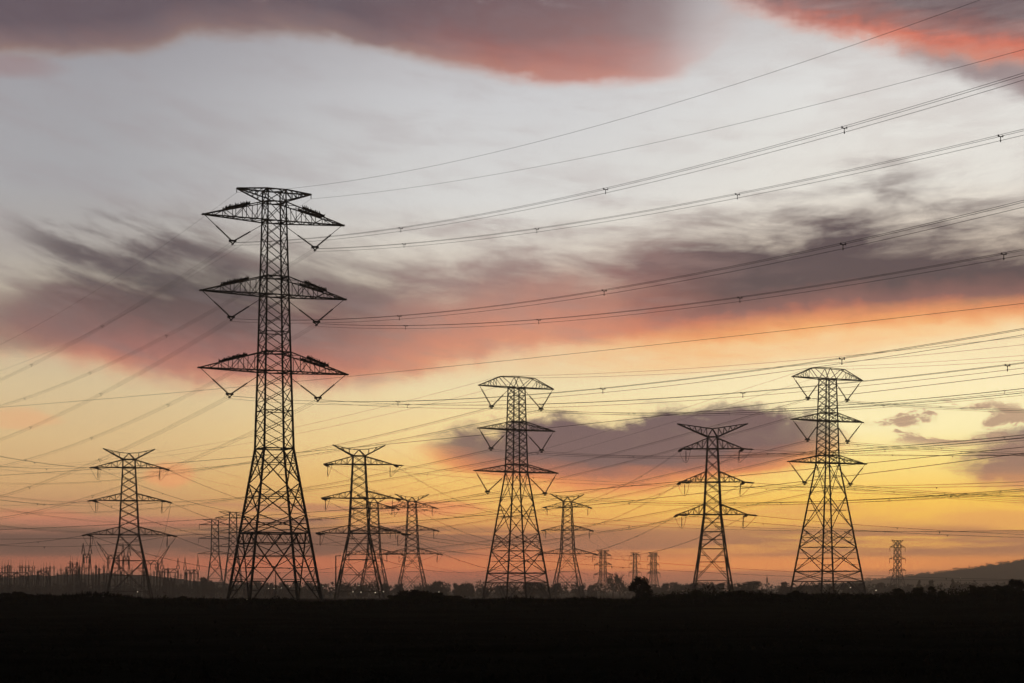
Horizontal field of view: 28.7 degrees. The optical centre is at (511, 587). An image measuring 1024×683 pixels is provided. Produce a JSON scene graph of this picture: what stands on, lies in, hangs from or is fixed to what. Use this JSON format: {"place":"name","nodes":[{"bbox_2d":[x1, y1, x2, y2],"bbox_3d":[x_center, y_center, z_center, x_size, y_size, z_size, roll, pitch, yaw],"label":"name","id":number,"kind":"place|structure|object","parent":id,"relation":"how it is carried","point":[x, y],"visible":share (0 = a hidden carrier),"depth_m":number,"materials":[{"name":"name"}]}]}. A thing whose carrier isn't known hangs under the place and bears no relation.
{"place":"outdoors","nodes":[
{"label":"outdoors","id":0,"kind":"place"},
{"bbox_2d":[0,573,331,595],"bbox_3d":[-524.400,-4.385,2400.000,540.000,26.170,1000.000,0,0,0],"label":"hills","id":1,"kind":"structure","parent":0,"point":[58,579],"depth_m":2155.43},
{"bbox_2d":[2,447,1020,529],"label":"overhead wire","id":2,"kind":"object","parent":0,"point":[555,492],"visible":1,"depth_m":339.18,"materials":[{"name":"metal"}]},
{"bbox_2d":[0,589,1023,682],"bbox_3d":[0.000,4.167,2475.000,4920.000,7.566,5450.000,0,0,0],"label":"ground","id":3,"kind":"structure","parent":0,"point":[925,611],"depth_m":86.22,"materials":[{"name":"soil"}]},
{"bbox_2d":[0,572,30,593],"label":"substation gantry","id":4,"kind":"object","parent":3,"relation":"on","point":[27,573],"visible":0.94,"depth_m":839.33,"materials":[{"name":"metal"}]},
{"bbox_2d":[35,571,51,594],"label":"substation gantry","id":5,"kind":"object","parent":3,"relation":"on","point":[48,574],"visible":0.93,"depth_m":869.64,"materials":[{"name":"metal"}]},
{"bbox_2d":[63,567,80,594],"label":"substation gantry","id":6,"kind":"object","parent":3,"relation":"on","point":[66,569],"visible":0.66,"depth_m":889.91,"materials":[{"name":"metal"}]},
{"bbox_2d":[80,543,92,593],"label":"substation gantry","id":7,"kind":"object","parent":3,"relation":"on","point":[83,558],"visible":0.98,"depth_m":859.84,"materials":[{"name":"metal"}]},
{"bbox_2d":[96,541,121,593],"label":"substation gantry","id":8,"kind":"object","parent":3,"relation":"on","point":[108,560],"visible":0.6,"depth_m":879.66,"materials":[{"name":"metal"}]},
{"bbox_2d":[120,545,131,594],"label":"substation gantry","id":9,"kind":"object","parent":3,"relation":"on","point":[128,570],"visible":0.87,"depth_m":899.71,"materials":[{"name":"metal"}]},
{"bbox_2d":[81,448,177,597],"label":"transmission tower","id":10,"kind":"structure","parent":3,"relation":"on","point":[136,501],"depth_m":538.52,"materials":[{"name":"metal"}]},
{"bbox_2d":[96,537,378,572],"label":"conductor bundle","id":11,"kind":"object","parent":10,"relation":"hanging from","point":[223,569],"visible":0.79,"depth_m":621.76,"materials":[{"name":"metal"}]},
{"bbox_2d":[103,470,380,518],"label":"conductor bundle","id":12,"kind":"object","parent":10,"relation":"hanging from","point":[212,507],"visible":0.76,"depth_m":613.21,"materials":[{"name":"metal"}]},
{"bbox_2d":[174,472,423,519],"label":"conductor bundle","id":13,"kind":"object","parent":10,"relation":"hanging from","point":[276,509],"visible":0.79,"depth_m":617.31,"materials":[{"name":"metal"}]},
{"bbox_2d":[140,546,169,597],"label":"substation gantry","id":14,"kind":"object","parent":3,"relation":"on","point":[158,563],"visible":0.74,"depth_m":859.75,"materials":[{"name":"metal"}]},
{"bbox_2d":[161,577,169,596],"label":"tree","id":15,"kind":"object","parent":3,"relation":"on","point":[165,586],"visible":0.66,"depth_m":1249.26,"materials":[{"name":"green plant"}]},
{"bbox_2d":[160,560,180,596],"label":"substation gantry","id":16,"kind":"object","parent":3,"relation":"on","point":[162,572],"visible":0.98,"depth_m":949.79,"materials":[{"name":"metal"}]},
{"bbox_2d":[183,560,199,597],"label":"substation gantry","id":17,"kind":"object","parent":3,"relation":"on","point":[185,573],"visible":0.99,"depth_m":979.69,"materials":[{"name":"metal"}]},
{"bbox_2d":[201,577,207,597],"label":"tree","id":18,"kind":"object","parent":3,"relation":"on","point":[204,585],"visible":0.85,"depth_m":1248.59,"materials":[{"name":"green plant"}]},
{"bbox_2d":[206,580,214,596],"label":"tree","id":19,"kind":"object","parent":3,"relation":"on","point":[210,588],"visible":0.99,"depth_m":1248.68,"materials":[{"name":"green plant"}]},
{"bbox_2d":[197,519,232,597],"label":"transmission tower","id":20,"kind":"structure","parent":3,"relation":"on","point":[219,563],"depth_m":1282.84,"materials":[{"name":"metal"}]},
{"bbox_2d":[213,511,252,597],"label":"transmission tower","id":21,"kind":"structure","parent":3,"relation":"on","point":[228,559],"depth_m":1127.95,"materials":[{"name":"metal"}]},
{"bbox_2d":[252,582,262,596],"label":"tree","id":22,"kind":"object","parent":3,"relation":"on","point":[258,585],"visible":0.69,"depth_m":1281.95,"materials":[{"name":"green plant"}]},
{"bbox_2d":[263,582,274,597],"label":"tree","id":23,"kind":"object","parent":3,"relation":"on","point":[271,589],"visible":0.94,"depth_m":1234.65,"materials":[{"name":"green plant"}]},
{"bbox_2d":[197,187,348,602],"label":"transmission tower","id":24,"kind":"structure","parent":3,"relation":"on","point":[308,284],"depth_m":259.52,"materials":[{"name":"metal"}]},
{"bbox_2d":[0,0,978,344],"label":"earth wire","id":25,"kind":"object","parent":24,"relation":"attached to","point":[518,146],"visible":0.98,"depth_m":173.87,"materials":[{"name":"metal"}]},
{"bbox_2d":[0,200,1022,440],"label":"conductor bundle","id":26,"kind":"object","parent":24,"relation":"hanging from","point":[610,288],"visible":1,"depth_m":164.80,"materials":[{"name":"metal"}]},
{"bbox_2d":[0,328,1023,495],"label":"conductor bundle","id":27,"kind":"object","parent":24,"relation":"hanging from","point":[603,388],"visible":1,"depth_m":165.42,"materials":[{"name":"metal"}]},
{"bbox_2d":[2,129,1022,406],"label":"conductor bundle","id":28,"kind":"object","parent":24,"relation":"hanging from","point":[594,223],"visible":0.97,"depth_m":189.88,"materials":[{"name":"metal"}]},
{"bbox_2d":[1,362,1023,518],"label":"conductor bundle","id":29,"kind":"object","parent":24,"relation":"hanging from","point":[619,404],"visible":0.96,"depth_m":183.56,"materials":[{"name":"metal"}]},
{"bbox_2d":[2,249,1023,466],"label":"conductor bundle","id":30,"kind":"object","parent":24,"relation":"hanging from","point":[1001,253],"visible":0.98,"depth_m":189.70,"materials":[{"name":"metal"}]},
{"bbox_2d":[3,49,1023,369],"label":"earth wire","id":31,"kind":"object","parent":24,"relation":"attached to","point":[603,153],"visible":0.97,"depth_m":186.63,"materials":[{"name":"metal"}]},
{"bbox_2d":[5,73,1023,377],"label":"conductor bundle","id":32,"kind":"object","parent":24,"relation":"hanging from","point":[581,193],"visible":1,"depth_m":167.21,"materials":[{"name":"metal"}]},
{"bbox_2d":[278,582,288,596],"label":"tree","id":33,"kind":"object","parent":3,"relation":"on","point":[285,592],"visible":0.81,"depth_m":1258.57,"materials":[{"name":"green plant"}]},
{"bbox_2d":[303,582,315,597],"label":"tree","id":34,"kind":"object","parent":3,"relation":"on","point":[308,592],"visible":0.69,"depth_m":1304.22,"materials":[{"name":"green plant"}]},
{"bbox_2d":[338,584,352,596],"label":"tree","id":35,"kind":"object","parent":3,"relation":"on","point":[345,594],"visible":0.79,"depth_m":1207.14,"materials":[{"name":"green plant"}]},
{"bbox_2d":[355,585,367,597],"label":"tree","id":36,"kind":"object","parent":3,"relation":"on","point":[364,595],"visible":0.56,"depth_m":1218.62,"materials":[{"name":"green plant"}]},
{"bbox_2d":[316,445,410,599],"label":"transmission tower","id":37,"kind":"structure","parent":3,"relation":"on","point":[344,559],"depth_m":524.80,"materials":[{"name":"metal"}]},
{"bbox_2d":[322,535,520,572],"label":"conductor bundle","id":38,"kind":"object","parent":37,"relation":"hanging from","point":[418,568],"visible":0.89,"depth_m":627.77,"materials":[{"name":"metal"}]},
{"bbox_2d":[325,534,995,580],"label":"conductor bundle","id":39,"kind":"object","parent":37,"relation":"hanging from","point":[668,570],"visible":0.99,"depth_m":431.07,"materials":[{"name":"metal"}]},
{"bbox_2d":[404,499,939,533],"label":"conductor bundle","id":40,"kind":"object","parent":37,"relation":"hanging from","point":[635,521],"visible":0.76,"depth_m":461.85,"materials":[{"name":"metal"}]},
{"bbox_2d":[336,465,1008,486],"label":"conductor bundle","id":41,"kind":"object","parent":37,"relation":"hanging from","point":[696,486],"visible":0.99,"depth_m":427.02,"materials":[{"name":"metal"}]},
{"bbox_2d":[333,499,1020,531],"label":"conductor bundle","id":42,"kind":"object","parent":37,"relation":"hanging from","point":[736,529],"visible":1,"depth_m":396.45,"materials":[{"name":"metal"}]},
{"bbox_2d":[410,466,1023,488],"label":"conductor bundle","id":43,"kind":"object","parent":37,"relation":"hanging from","point":[744,486],"visible":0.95,"depth_m":424.93,"materials":[{"name":"metal"}]},
{"bbox_2d":[415,535,1018,579],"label":"conductor bundle","id":44,"kind":"object","parent":37,"relation":"hanging from","point":[719,567],"visible":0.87,"depth_m":443.90,"materials":[{"name":"metal"}]},
{"bbox_2d":[346,495,403,598],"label":"transmission tower","id":45,"kind":"structure","parent":3,"relation":"on","point":[379,547],"depth_m":811.20,"materials":[{"name":"metal"}]},
{"bbox_2d":[396,589,416,598],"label":"shrub","id":46,"kind":"object","parent":3,"relation":"on","point":[406,592],"visible":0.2,"depth_m":204.69,"materials":[{"name":"green plant"}]},
{"bbox_2d":[380,494,442,594],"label":"transmission tower","id":47,"kind":"structure","parent":3,"relation":"on","point":[406,541],"depth_m":799.09,"materials":[{"name":"metal"}]},
{"bbox_2d":[414,590,433,599],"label":"shrub","id":48,"kind":"object","parent":3,"relation":"on","point":[426,593],"visible":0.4,"depth_m":204.46,"materials":[{"name":"green plant"}]},
{"bbox_2d":[428,581,443,593],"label":"tree","id":49,"kind":"object","parent":3,"relation":"on","point":[434,586],"visible":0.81,"depth_m":1098.71,"materials":[{"name":"green plant"}]},
{"bbox_2d":[452,583,460,595],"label":"tree","id":50,"kind":"object","parent":3,"relation":"on","point":[456,591],"visible":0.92,"depth_m":1118.95,"materials":[{"name":"green plant"}]},
{"bbox_2d":[459,583,468,596],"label":"tree","id":51,"kind":"object","parent":3,"relation":"on","point":[463,589],"visible":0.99,"depth_m":1118.90,"materials":[{"name":"green plant"}]},
{"bbox_2d":[467,583,474,596],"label":"tree","id":52,"kind":"object","parent":3,"relation":"on","point":[471,590],"visible":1,"depth_m":1118.98,"materials":[{"name":"green plant"}]},
{"bbox_2d":[494,585,505,597],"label":"tree","id":53,"kind":"object","parent":3,"relation":"on","point":[498,592],"visible":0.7,"depth_m":1250.56,"materials":[{"name":"green plant"}]},
{"bbox_2d":[0,579,1015,597],"bbox_3d":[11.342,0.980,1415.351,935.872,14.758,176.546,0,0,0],"label":"woods","id":54,"kind":"object","parent":3,"relation":"on","point":[447,589],"visible":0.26,"depth_m":1380.47,"materials":[{"name":"green plant"}]},
{"bbox_2d":[1,583,1023,605],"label":"scrub","id":55,"kind":"object","parent":3,"relation":"on","point":[931,593],"visible":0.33,"depth_m":190.01,"materials":[{"name":"green plant"}]},
{"bbox_2d":[473,376,558,598],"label":"transmission tower","id":56,"kind":"structure","parent":3,"relation":"on","point":[506,429],"depth_m":479.23,"materials":[{"name":"metal"}]},
{"bbox_2d":[3,337,1017,466],"bbox_3d":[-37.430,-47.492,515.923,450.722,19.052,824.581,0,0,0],"label":"earth wire","id":57,"kind":"object","parent":56,"relation":"attached to","point":[593,373],"visible":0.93,"depth_m":427.15,"materials":[{"name":"metal"}]},
{"bbox_2d":[0,489,1023,532],"bbox_3d":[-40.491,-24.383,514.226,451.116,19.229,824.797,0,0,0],"label":"conductor bundle","id":58,"kind":"object","parent":56,"relation":"hanging from","point":[634,504],"visible":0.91,"depth_m":393.89,"materials":[{"name":"metal"}]},
{"bbox_2d":[2,490,1023,524],"bbox_3d":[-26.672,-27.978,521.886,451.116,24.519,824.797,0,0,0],"label":"conductor bundle","id":59,"kind":"object","parent":56,"relation":"hanging from","point":[606,500],"visible":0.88,"depth_m":450.19,"materials":[{"name":"metal"}]},
{"bbox_2d":[5,392,1023,474],"bbox_3d":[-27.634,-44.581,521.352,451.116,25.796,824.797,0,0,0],"label":"conductor bundle","id":60,"kind":"object","parent":56,"relation":"hanging from","point":[602,414],"visible":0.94,"depth_m":434.19,"materials":[{"name":"metal"}]},
{"bbox_2d":[6,438,1022,503],"bbox_3d":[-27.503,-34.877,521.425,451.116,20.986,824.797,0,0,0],"label":"conductor bundle","id":61,"kind":"object","parent":56,"relation":"hanging from","point":[597,454],"visible":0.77,"depth_m":457.58,"materials":[{"name":"metal"}]},
{"bbox_2d":[12,435,1023,513],"bbox_3d":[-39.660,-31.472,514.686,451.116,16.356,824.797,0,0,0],"label":"conductor bundle","id":62,"kind":"object","parent":56,"relation":"hanging from","point":[604,457],"visible":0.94,"depth_m":425.82,"materials":[{"name":"metal"}]},
{"bbox_2d":[23,388,1023,484],"bbox_3d":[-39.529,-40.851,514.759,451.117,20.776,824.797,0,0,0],"label":"conductor bundle","id":63,"kind":"object","parent":56,"relation":"hanging from","point":[598,412],"visible":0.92,"depth_m":405.30,"materials":[{"name":"metal"}]},
{"bbox_2d":[45,344,1023,466],"bbox_3d":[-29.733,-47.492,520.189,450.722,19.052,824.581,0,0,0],"label":"earth wire","id":64,"kind":"object","parent":56,"relation":"attached to","point":[600,376],"visible":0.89,"depth_m":440.14,"materials":[{"name":"metal"}]},
{"bbox_2d":[521,581,538,597],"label":"tree","id":65,"kind":"object","parent":3,"relation":"on","point":[531,590],"visible":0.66,"depth_m":1098.47,"materials":[{"name":"green plant"}]},
{"bbox_2d":[536,583,546,597],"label":"tree","id":66,"kind":"object","parent":3,"relation":"on","point":[540,592],"visible":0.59,"depth_m":1148.77,"materials":[{"name":"green plant"}]},
{"bbox_2d":[552,583,561,597],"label":"tree","id":67,"kind":"object","parent":3,"relation":"on","point":[559,586],"visible":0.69,"depth_m":1148.71,"materials":[{"name":"green plant"}]},
{"bbox_2d":[537,494,595,597],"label":"transmission tower","id":68,"kind":"structure","parent":3,"relation":"on","point":[562,526],"depth_m":799.22,"materials":[{"name":"metal"}]},
{"bbox_2d":[587,585,597,596],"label":"tree","id":69,"kind":"object","parent":3,"relation":"on","point":[591,591],"visible":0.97,"depth_m":1297.60,"materials":[{"name":"green plant"}]},
{"bbox_2d":[594,550,611,597],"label":"transmission tower","id":70,"kind":"structure","parent":3,"relation":"on","point":[603,553],"depth_m":1398.80,"materials":[{"name":"metal"}]},
{"bbox_2d":[606,574,622,597],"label":"tree","id":71,"kind":"object","parent":3,"relation":"on","point":[613,584],"visible":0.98,"depth_m":1249.02,"materials":[{"name":"green plant"}]},
{"bbox_2d":[613,574,626,597],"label":"tree","id":72,"kind":"object","parent":3,"relation":"on","point":[622,586],"visible":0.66,"depth_m":1299.22,"materials":[{"name":"green plant"}]},
{"bbox_2d":[629,552,640,597],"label":"transmission tower","id":73,"kind":"structure","parent":3,"relation":"on","point":[635,554],"depth_m":1599.14,"materials":[{"name":"metal"}]},
{"bbox_2d":[627,576,653,598],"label":"shrub","id":74,"kind":"object","parent":3,"relation":"on","point":[644,587],"visible":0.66,"depth_m":234.59,"materials":[{"name":"black plant"}]},
{"bbox_2d":[647,552,659,588],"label":"transmission tower","id":75,"kind":"structure","parent":3,"relation":"on","point":[656,572],"depth_m":1548.80,"materials":[{"name":"metal"}]},
{"bbox_2d":[659,582,669,595],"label":"tree","id":76,"kind":"object","parent":3,"relation":"on","point":[664,587],"visible":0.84,"depth_m":1210.15,"materials":[{"name":"green plant"}]},
{"bbox_2d":[669,582,681,593],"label":"tree","id":77,"kind":"object","parent":3,"relation":"on","point":[673,585],"visible":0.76,"depth_m":1348.73,"materials":[{"name":"green plant"}]},
{"bbox_2d":[680,583,696,593],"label":"tree","id":78,"kind":"object","parent":3,"relation":"on","point":[687,586],"visible":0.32,"depth_m":1297.07,"materials":[{"name":"green plant"}]},
{"bbox_2d":[673,423,757,593],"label":"transmission tower","id":79,"kind":"structure","parent":3,"relation":"on","point":[720,514],"depth_m":475.09,"materials":[{"name":"metal"}]},
{"bbox_2d":[690,449,1023,456],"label":"conductor bundle","id":80,"kind":"object","parent":79,"relation":"hanging from","point":[874,455],"visible":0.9,"depth_m":415.92,"materials":[{"name":"metal"}]},
{"bbox_2d":[692,516,1023,537],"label":"conductor bundle","id":81,"kind":"object","parent":79,"relation":"hanging from","point":[860,530],"visible":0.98,"depth_m":421.89,"materials":[{"name":"metal"}]},
{"bbox_2d":[693,483,1023,496],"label":"conductor bundle","id":82,"kind":"object","parent":79,"relation":"hanging from","point":[868,493],"visible":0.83,"depth_m":417.58,"materials":[{"name":"metal"}]},
{"bbox_2d":[752,449,1023,455],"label":"conductor bundle","id":83,"kind":"object","parent":79,"relation":"hanging from","point":[892,455],"visible":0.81,"depth_m":418.80,"materials":[{"name":"metal"}]},
{"bbox_2d":[759,483,1023,495],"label":"conductor bundle","id":84,"kind":"object","parent":79,"relation":"hanging from","point":[894,491],"visible":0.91,"depth_m":429.61,"materials":[{"name":"metal"}]},
{"bbox_2d":[763,516,1023,534],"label":"conductor bundle","id":85,"kind":"object","parent":79,"relation":"hanging from","point":[893,527],"visible":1,"depth_m":430.09,"materials":[{"name":"metal"}]},
{"bbox_2d":[738,580,765,592],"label":"tree","id":86,"kind":"object","parent":3,"relation":"on","point":[750,585],"visible":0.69,"depth_m":1047.87,"materials":[{"name":"green plant"}]},
{"bbox_2d":[779,582,789,594],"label":"tree","id":87,"kind":"object","parent":3,"relation":"on","point":[783,587],"visible":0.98,"depth_m":1078.85,"materials":[{"name":"green plant"}]},
{"bbox_2d":[787,367,866,594],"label":"transmission tower","id":88,"kind":"structure","parent":3,"relation":"on","point":[826,435],"depth_m":481.18,"materials":[{"name":"metal"}]},
{"bbox_2d":[354,440,1011,531],"bbox_3d":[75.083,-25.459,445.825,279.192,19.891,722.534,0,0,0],"label":"conductor bundle","id":89,"kind":"object","parent":88,"relation":"hanging from","point":[707,466],"visible":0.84,"depth_m":519.61,"materials":[{"name":"metal"}]},
{"bbox_2d":[357,483,1017,555],"bbox_3d":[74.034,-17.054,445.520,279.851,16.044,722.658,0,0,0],"label":"conductor bundle","id":90,"kind":"object","parent":88,"relation":"hanging from","point":[712,502],"visible":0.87,"depth_m":511.62,"materials":[{"name":"metal"}]},
{"bbox_2d":[357,398,1023,508],"bbox_3d":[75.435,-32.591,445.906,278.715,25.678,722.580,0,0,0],"label":"conductor bundle","id":91,"kind":"object","parent":88,"relation":"hanging from","point":[720,425],"visible":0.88,"depth_m":511.35,"materials":[{"name":"metal"}]},
{"bbox_2d":[365,355,1022,493],"bbox_3d":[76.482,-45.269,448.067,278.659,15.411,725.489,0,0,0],"label":"earth wire","id":92,"kind":"object","parent":88,"relation":"attached to","point":[727,394],"visible":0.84,"depth_m":509.44,"materials":[{"name":"metal"}]},
{"bbox_2d":[403,401,1006,509],"bbox_3d":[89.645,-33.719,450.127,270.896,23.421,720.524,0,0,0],"label":"conductor bundle","id":93,"kind":"object","parent":88,"relation":"hanging from","point":[723,437],"visible":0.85,"depth_m":539.13,"materials":[{"name":"metal"}]},
{"bbox_2d":[400,360,1019,493],"bbox_3d":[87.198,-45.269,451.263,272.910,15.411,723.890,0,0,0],"label":"earth wire","id":94,"kind":"object","parent":88,"relation":"attached to","point":[753,397],"visible":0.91,"depth_m":517.10,"materials":[{"name":"metal"}]},
{"bbox_2d":[403,442,1017,532],"bbox_3d":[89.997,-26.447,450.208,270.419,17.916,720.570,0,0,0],"label":"conductor bundle","id":95,"kind":"object","parent":88,"relation":"hanging from","point":[729,472],"visible":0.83,"depth_m":531.86,"materials":[{"name":"metal"}]},
{"bbox_2d":[414,485,1013,555],"bbox_3d":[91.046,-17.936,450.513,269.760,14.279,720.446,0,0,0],"label":"conductor bundle","id":96,"kind":"object","parent":88,"relation":"hanging from","point":[727,509],"visible":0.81,"depth_m":539.25,"materials":[{"name":"metal"}]},
{"bbox_2d":[875,582,884,594],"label":"tree","id":97,"kind":"object","parent":3,"relation":"on","point":[879,588],"visible":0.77,"depth_m":1302.36,"materials":[{"name":"green plant"}]},
{"bbox_2d":[889,540,905,589],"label":"transmission tower","id":98,"kind":"structure","parent":3,"relation":"on","point":[897,570],"depth_m":1398.95,"materials":[{"name":"metal"}]},
{"bbox_2d":[1008,579,1023,592],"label":"shrub","id":99,"kind":"object","parent":3,"relation":"on","point":[1014,583],"visible":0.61,"depth_m":209.64,"materials":[{"name":"black plant"}]},
{"bbox_2d":[0,373,1023,475],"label":"overhead wire","id":100,"kind":"object","parent":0,"point":[563,426],"visible":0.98,"depth_m":337.71,"materials":[{"name":"metal"}]},
{"bbox_2d":[0,0,1023,590],"label":"sky","id":101,"kind":"structure","parent":0,"point":[123,123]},
{"bbox_2d":[9,303,1023,406],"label":"overhead wire","id":102,"kind":"object","parent":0,"point":[564,354],"visible":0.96,"depth_m":338.86,"materials":[{"name":"metal"}]},
{"bbox_2d":[63,453,1022,538],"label":"overhead wire","id":103,"kind":"object","parent":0,"point":[586,505],"visible":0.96,"depth_m":334.14,"materials":[{"name":"metal"}]},
{"bbox_2d":[768,560,1023,592],"bbox_3d":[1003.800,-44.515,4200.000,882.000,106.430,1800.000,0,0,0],"label":"hills","id":104,"kind":"structure","parent":0,"point":[999,573],"depth_m":3862.92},
{"bbox_2d":[856,557,1023,580],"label":"woods","id":105,"kind":"object","parent":104,"relation":"on","point":[988,564],"visible":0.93,"depth_m":4194.27,"materials":[{"name":"black plant"}]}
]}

